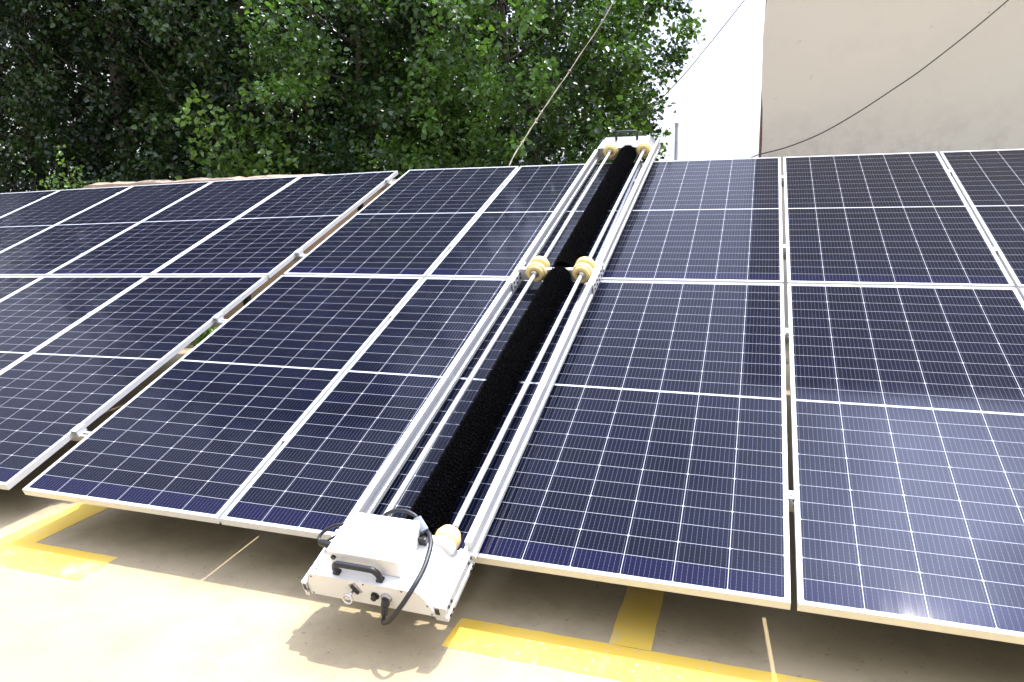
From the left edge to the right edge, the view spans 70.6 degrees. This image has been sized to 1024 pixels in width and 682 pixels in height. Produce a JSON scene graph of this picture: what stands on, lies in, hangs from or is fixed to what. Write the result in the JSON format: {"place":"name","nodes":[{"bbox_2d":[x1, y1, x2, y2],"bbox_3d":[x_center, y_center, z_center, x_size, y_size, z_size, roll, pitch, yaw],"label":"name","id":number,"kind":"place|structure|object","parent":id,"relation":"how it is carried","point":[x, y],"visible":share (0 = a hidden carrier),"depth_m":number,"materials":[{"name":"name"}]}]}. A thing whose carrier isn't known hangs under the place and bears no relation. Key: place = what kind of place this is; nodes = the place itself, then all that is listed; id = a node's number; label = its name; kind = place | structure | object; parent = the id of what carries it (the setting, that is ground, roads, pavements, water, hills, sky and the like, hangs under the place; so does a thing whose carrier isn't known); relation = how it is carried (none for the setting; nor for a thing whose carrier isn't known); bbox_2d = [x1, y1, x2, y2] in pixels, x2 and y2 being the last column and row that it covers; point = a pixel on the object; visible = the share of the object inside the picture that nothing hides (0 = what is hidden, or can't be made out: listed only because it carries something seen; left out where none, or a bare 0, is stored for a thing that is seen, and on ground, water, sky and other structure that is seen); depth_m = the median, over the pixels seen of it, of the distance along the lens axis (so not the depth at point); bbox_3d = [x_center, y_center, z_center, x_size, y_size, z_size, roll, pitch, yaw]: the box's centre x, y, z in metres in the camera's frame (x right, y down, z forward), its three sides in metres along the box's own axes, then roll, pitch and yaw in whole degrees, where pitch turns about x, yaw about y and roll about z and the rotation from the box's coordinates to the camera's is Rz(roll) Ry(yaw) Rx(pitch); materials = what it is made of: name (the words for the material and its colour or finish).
{"place":"outdoors","nodes":[
{"label":"outdoors","id":0,"kind":"place"},
{"bbox_2d":[0,0,765,190],"label":"sky","id":1,"kind":"structure","parent":0,"point":[718,99],"materials":[{"name":"white"}]},
{"bbox_2d":[208,334,788,363],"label":"ground","id":2,"kind":"structure","parent":0,"point":[786,353],"depth_m":7.42,"materials":[{"name":"concrete"}]},
{"bbox_2d":[19,161,42,190],"bbox_3d":[-7.694,-1.662,11.489,0.683,2.343,0.769,-5,11,-19],"label":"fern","id":3,"kind":"object","parent":2,"relation":"on","point":[24,171],"visible":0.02,"depth_m":11.41,"materials":[{"name":"green plant"}]},
{"bbox_2d":[36,144,105,190],"bbox_3d":[-6.654,-1.722,11.170,2.416,2.550,0.992,3,11,18],"label":"shrub","id":4,"kind":"object","parent":2,"relation":"on","point":[60,153],"visible":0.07,"depth_m":10.93,"materials":[{"name":"green plant"}]},
{"bbox_2d":[0,0,205,192],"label":"poplar tree","id":5,"kind":"object","parent":2,"relation":"on","point":[69,71],"visible":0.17,"depth_m":15.15,"materials":[{"name":"green plant"}]},
{"bbox_2d":[0,0,260,192],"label":"poplar tree","id":6,"kind":"object","parent":2,"relation":"on","point":[10,121],"visible":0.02,"depth_m":17.29,"materials":[{"name":"green plant"}]},
{"bbox_2d":[0,0,277,192],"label":"poplar tree","id":7,"kind":"object","parent":2,"relation":"on","point":[50,120],"visible":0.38,"depth_m":13.43,"materials":[{"name":"green plant"}]},
{"bbox_2d":[22,0,406,189],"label":"poplar tree","id":8,"kind":"object","parent":2,"relation":"on","point":[147,99],"visible":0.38,"depth_m":12.67,"materials":[{"name":"green plant"}]},
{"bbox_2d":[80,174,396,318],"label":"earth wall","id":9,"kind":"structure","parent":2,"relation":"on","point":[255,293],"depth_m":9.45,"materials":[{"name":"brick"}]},
{"bbox_2d":[174,82,311,179],"bbox_3d":[-4.301,-2.432,11.655,2.231,3.486,1.684,0,11,3],"label":"poplar sapling","id":10,"kind":"object","parent":2,"relation":"on","point":[241,166],"visible":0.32,"depth_m":11.46,"materials":[{"name":"green plant"}]},
{"bbox_2d":[71,0,425,178],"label":"poplar tree","id":11,"kind":"object","parent":2,"relation":"on","point":[76,29],"visible":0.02,"depth_m":15.12,"materials":[{"name":"green plant"}]},
{"bbox_2d":[123,0,556,180],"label":"poplar tree","id":12,"kind":"object","parent":2,"relation":"on","point":[279,86],"visible":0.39,"depth_m":11.42,"materials":[{"name":"green plant"}]},
{"bbox_2d":[277,0,637,176],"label":"poplar tree","id":13,"kind":"object","parent":2,"relation":"on","point":[531,114],"visible":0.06,"depth_m":14.07,"materials":[{"name":"green plant"}]},
{"bbox_2d":[273,0,706,192],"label":"poplar tree","id":14,"kind":"object","parent":2,"relation":"on","point":[614,87],"visible":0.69,"depth_m":10.78,"materials":[{"name":"green plant"}]},
{"bbox_2d":[509,0,613,165],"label":"twine","id":15,"kind":"object","parent":14,"relation":"attached to","point":[536,119],"visible":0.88,"depth_m":8.41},
{"bbox_2d":[674,122,679,160],"bbox_3d":[4.843,-4.528,21.470,0.156,3.800,0.156,3,11,18],"label":"pipe","id":16,"kind":"object","parent":2,"relation":"on","point":[676,125],"visible":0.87,"depth_m":21.17,"materials":[{"name":"grey metal"}]},
{"bbox_2d":[758,0,1023,327],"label":"stucco building","id":17,"kind":"structure","parent":2,"relation":"on","point":[827,64],"depth_m":7.69,"materials":[{"name":"beige paint"}]},
{"bbox_2d":[580,0,744,163],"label":"thin wire","id":18,"kind":"object","parent":17,"relation":"attached to","point":[694,62],"visible":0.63,"depth_m":10.47,"materials":[{"name":"grey metal"}]},
{"bbox_2d":[751,0,1008,157],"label":"black cable","id":19,"kind":"object","parent":17,"relation":"attached to","point":[890,90],"visible":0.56,"depth_m":7.53,"materials":[{"name":"black rubber"}]},
{"bbox_2d":[0,343,1023,681],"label":"concrete yard","id":20,"kind":"structure","parent":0,"point":[166,599],"depth_m":2.74,"materials":[{"name":"beige concrete"}]},
{"bbox_2d":[4,503,108,542],"bbox_3d":[-1.712,0.574,5.462,0.214,0.001,4.219,3,11,18],"label":"yellow marking","id":21,"kind":"object","parent":20,"relation":"on","point":[52,524],"visible":0.14,"depth_m":3.68,"materials":[{"name":"paint"}]},
{"bbox_2d":[0,537,117,580],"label":"yellow marking","id":22,"kind":"object","parent":20,"relation":"on","point":[67,563],"visible":1,"depth_m":3.30,"materials":[{"name":"paint"}]},
{"bbox_2d":[188,327,217,345],"bbox_3d":[-3.619,-0.113,8.349,0.875,0.502,0.573,3,11,18],"label":"weed","id":23,"kind":"object","parent":20,"relation":"on","point":[203,336],"visible":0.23,"depth_m":8.30,"materials":[{"name":"green plant"}]},
{"bbox_2d":[42,178,393,453],"bbox_3d":[-4.406,0.095,6.855,5.950,1.685,4.200,2,32,20],"label":"mounting rack","id":24,"kind":"object","parent":20,"relation":"on","point":[81,431],"visible":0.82,"depth_m":4.92,"materials":[{"name":"metal"}]},
{"bbox_2d":[0,276,42,300],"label":"solar panel","id":25,"kind":"object","parent":24,"relation":"attached to","point":[10,285],"visible":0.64,"depth_m":6.13,"materials":[{"name":"glass"}]},
{"bbox_2d":[0,190,59,217],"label":"solar panel","id":26,"kind":"object","parent":24,"relation":"attached to","point":[11,202],"visible":0.81,"depth_m":8.69,"materials":[{"name":"glass"}]},
{"bbox_2d":[0,186,132,252],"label":"solar panel","id":27,"kind":"object","parent":24,"relation":"attached to","point":[18,226],"visible":0.93,"depth_m":7.99,"materials":[{"name":"glass"}]},
{"bbox_2d":[0,276,146,372],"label":"solar panel","id":28,"kind":"object","parent":24,"relation":"attached to","point":[37,314],"visible":0.83,"depth_m":5.53,"materials":[{"name":"glass"}]},
{"bbox_2d":[0,181,212,276],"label":"solar panel","id":29,"kind":"object","parent":24,"relation":"attached to","point":[51,249],"visible":0.89,"depth_m":7.18,"materials":[{"name":"glass"}]},
{"bbox_2d":[0,276,267,489],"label":"solar panel","id":30,"kind":"object","parent":24,"relation":"attached to","point":[90,369],"visible":1,"depth_m":4.65,"materials":[{"name":"glass"}]},
{"bbox_2d":[48,176,300,276],"bbox_3d":[-3.103,-1.138,6.920,1.134,0.037,2.278,2,33,20],"label":"solar panel","id":31,"kind":"object","parent":24,"relation":"attached to","point":[150,246],"visible":0.86,"depth_m":6.72,"materials":[{"name":"glass"}]},
{"bbox_2d":[152,171,397,277],"bbox_3d":[-2.016,-1.104,6.532,1.134,0.036,2.278,2,32,20],"label":"solar panel","id":32,"kind":"object","parent":24,"relation":"attached to","point":[270,236],"visible":0.94,"depth_m":6.32,"materials":[{"name":"glass"}]},
{"bbox_2d":[441,618,822,681],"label":"yellow marking","id":33,"kind":"object","parent":20,"relation":"on","point":[605,660],"visible":1,"depth_m":2.52,"materials":[{"name":"paint"}]},
{"bbox_2d":[609,586,663,650],"bbox_3d":[1.086,0.703,4.536,0.154,0.001,4.214,3,11,18],"label":"yellow marking","id":34,"kind":"object","parent":20,"relation":"on","point":[637,618],"visible":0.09,"depth_m":2.75,"materials":[{"name":"paint"}]},
{"bbox_2d":[280,170,999,511],"bbox_3d":[1.170,0.317,4.862,5.810,1.694,4.200,3,32,18],"label":"mounting rack","id":35,"kind":"object","parent":20,"relation":"on","point":[791,496],"visible":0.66,"depth_m":3.78,"materials":[{"name":"metal"}]},
{"bbox_2d":[22,275,422,523],"bbox_3d":[-1.472,0.153,4.201,1.134,0.036,2.278,3,32,18],"label":"solar panel","id":36,"kind":"object","parent":35,"relation":"attached to","point":[200,430],"visible":0.95,"depth_m":3.88,"materials":[{"name":"glass"}]},
{"bbox_2d":[284,166,518,279],"bbox_3d":[-0.804,-1.051,6.046,1.134,0.036,2.278,3,32,18],"label":"solar panel","id":37,"kind":"object","parent":35,"relation":"attached to","point":[412,223],"visible":0.9,"depth_m":5.82,"materials":[{"name":"glass"}]},
{"bbox_2d":[220,278,587,551],"bbox_3d":[-0.381,0.203,3.838,1.134,0.036,2.278,3,32,18],"label":"solar panel","id":38,"kind":"object","parent":35,"relation":"attached to","point":[315,475],"visible":0.53,"depth_m":3.57,"materials":[{"name":"glass"}]},
{"bbox_2d":[301,130,659,624],"bbox_3d":[0.285,-0.485,4.583,0.590,0.223,5.321,3,33,19],"label":"cleaning robot","id":39,"kind":"object","parent":38,"relation":"on","point":[415,561],"visible":1,"depth_m":3.15,"materials":[{"name":"metal"}]},
{"bbox_2d":[427,162,641,278],"bbox_3d":[0.288,-1.002,5.685,1.134,0.037,2.278,3,32,18],"label":"solar panel","id":40,"kind":"object","parent":35,"relation":"attached to","point":[497,237],"visible":0.72,"depth_m":5.53,"materials":[{"name":"glass"}]},
{"bbox_2d":[472,281,790,609],"bbox_3d":[0.710,0.254,3.475,1.134,0.035,2.278,3,32,18],"label":"solar panel","id":41,"kind":"object","parent":35,"relation":"attached to","point":[654,456],"visible":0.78,"depth_m":3.08,"materials":[{"name":"glass"}]},
{"bbox_2d":[600,157,782,283],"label":"solar panel","id":42,"kind":"object","parent":35,"relation":"attached to","point":[713,221],"visible":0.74,"depth_m":5.05,"materials":[{"name":"glass"}]},
{"bbox_2d":[783,152,1013,287],"bbox_3d":[2.474,-0.901,4.958,1.134,0.036,2.278,3,32,18],"label":"solar panel","id":43,"kind":"object","parent":35,"relation":"attached to","point":[897,219],"visible":0.91,"depth_m":4.69,"materials":[{"name":"glass"}]},
{"bbox_2d":[787,284,1023,644],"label":"solar panel","id":44,"kind":"object","parent":35,"relation":"attached to","point":[907,415],"visible":1,"depth_m":2.89,"materials":[{"name":"glass"}]},
{"bbox_2d":[939,149,1023,291],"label":"solar panel","id":45,"kind":"object","parent":35,"relation":"attached to","point":[990,184],"visible":0.86,"depth_m":4.88,"materials":[{"name":"glass"}]},
{"bbox_2d":[1019,288,1023,300],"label":"solar panel","id":46,"kind":"object","parent":35,"relation":"attached to","point":[1021,292],"visible":0.78,"depth_m":3.80,"materials":[{"name":"glass"}]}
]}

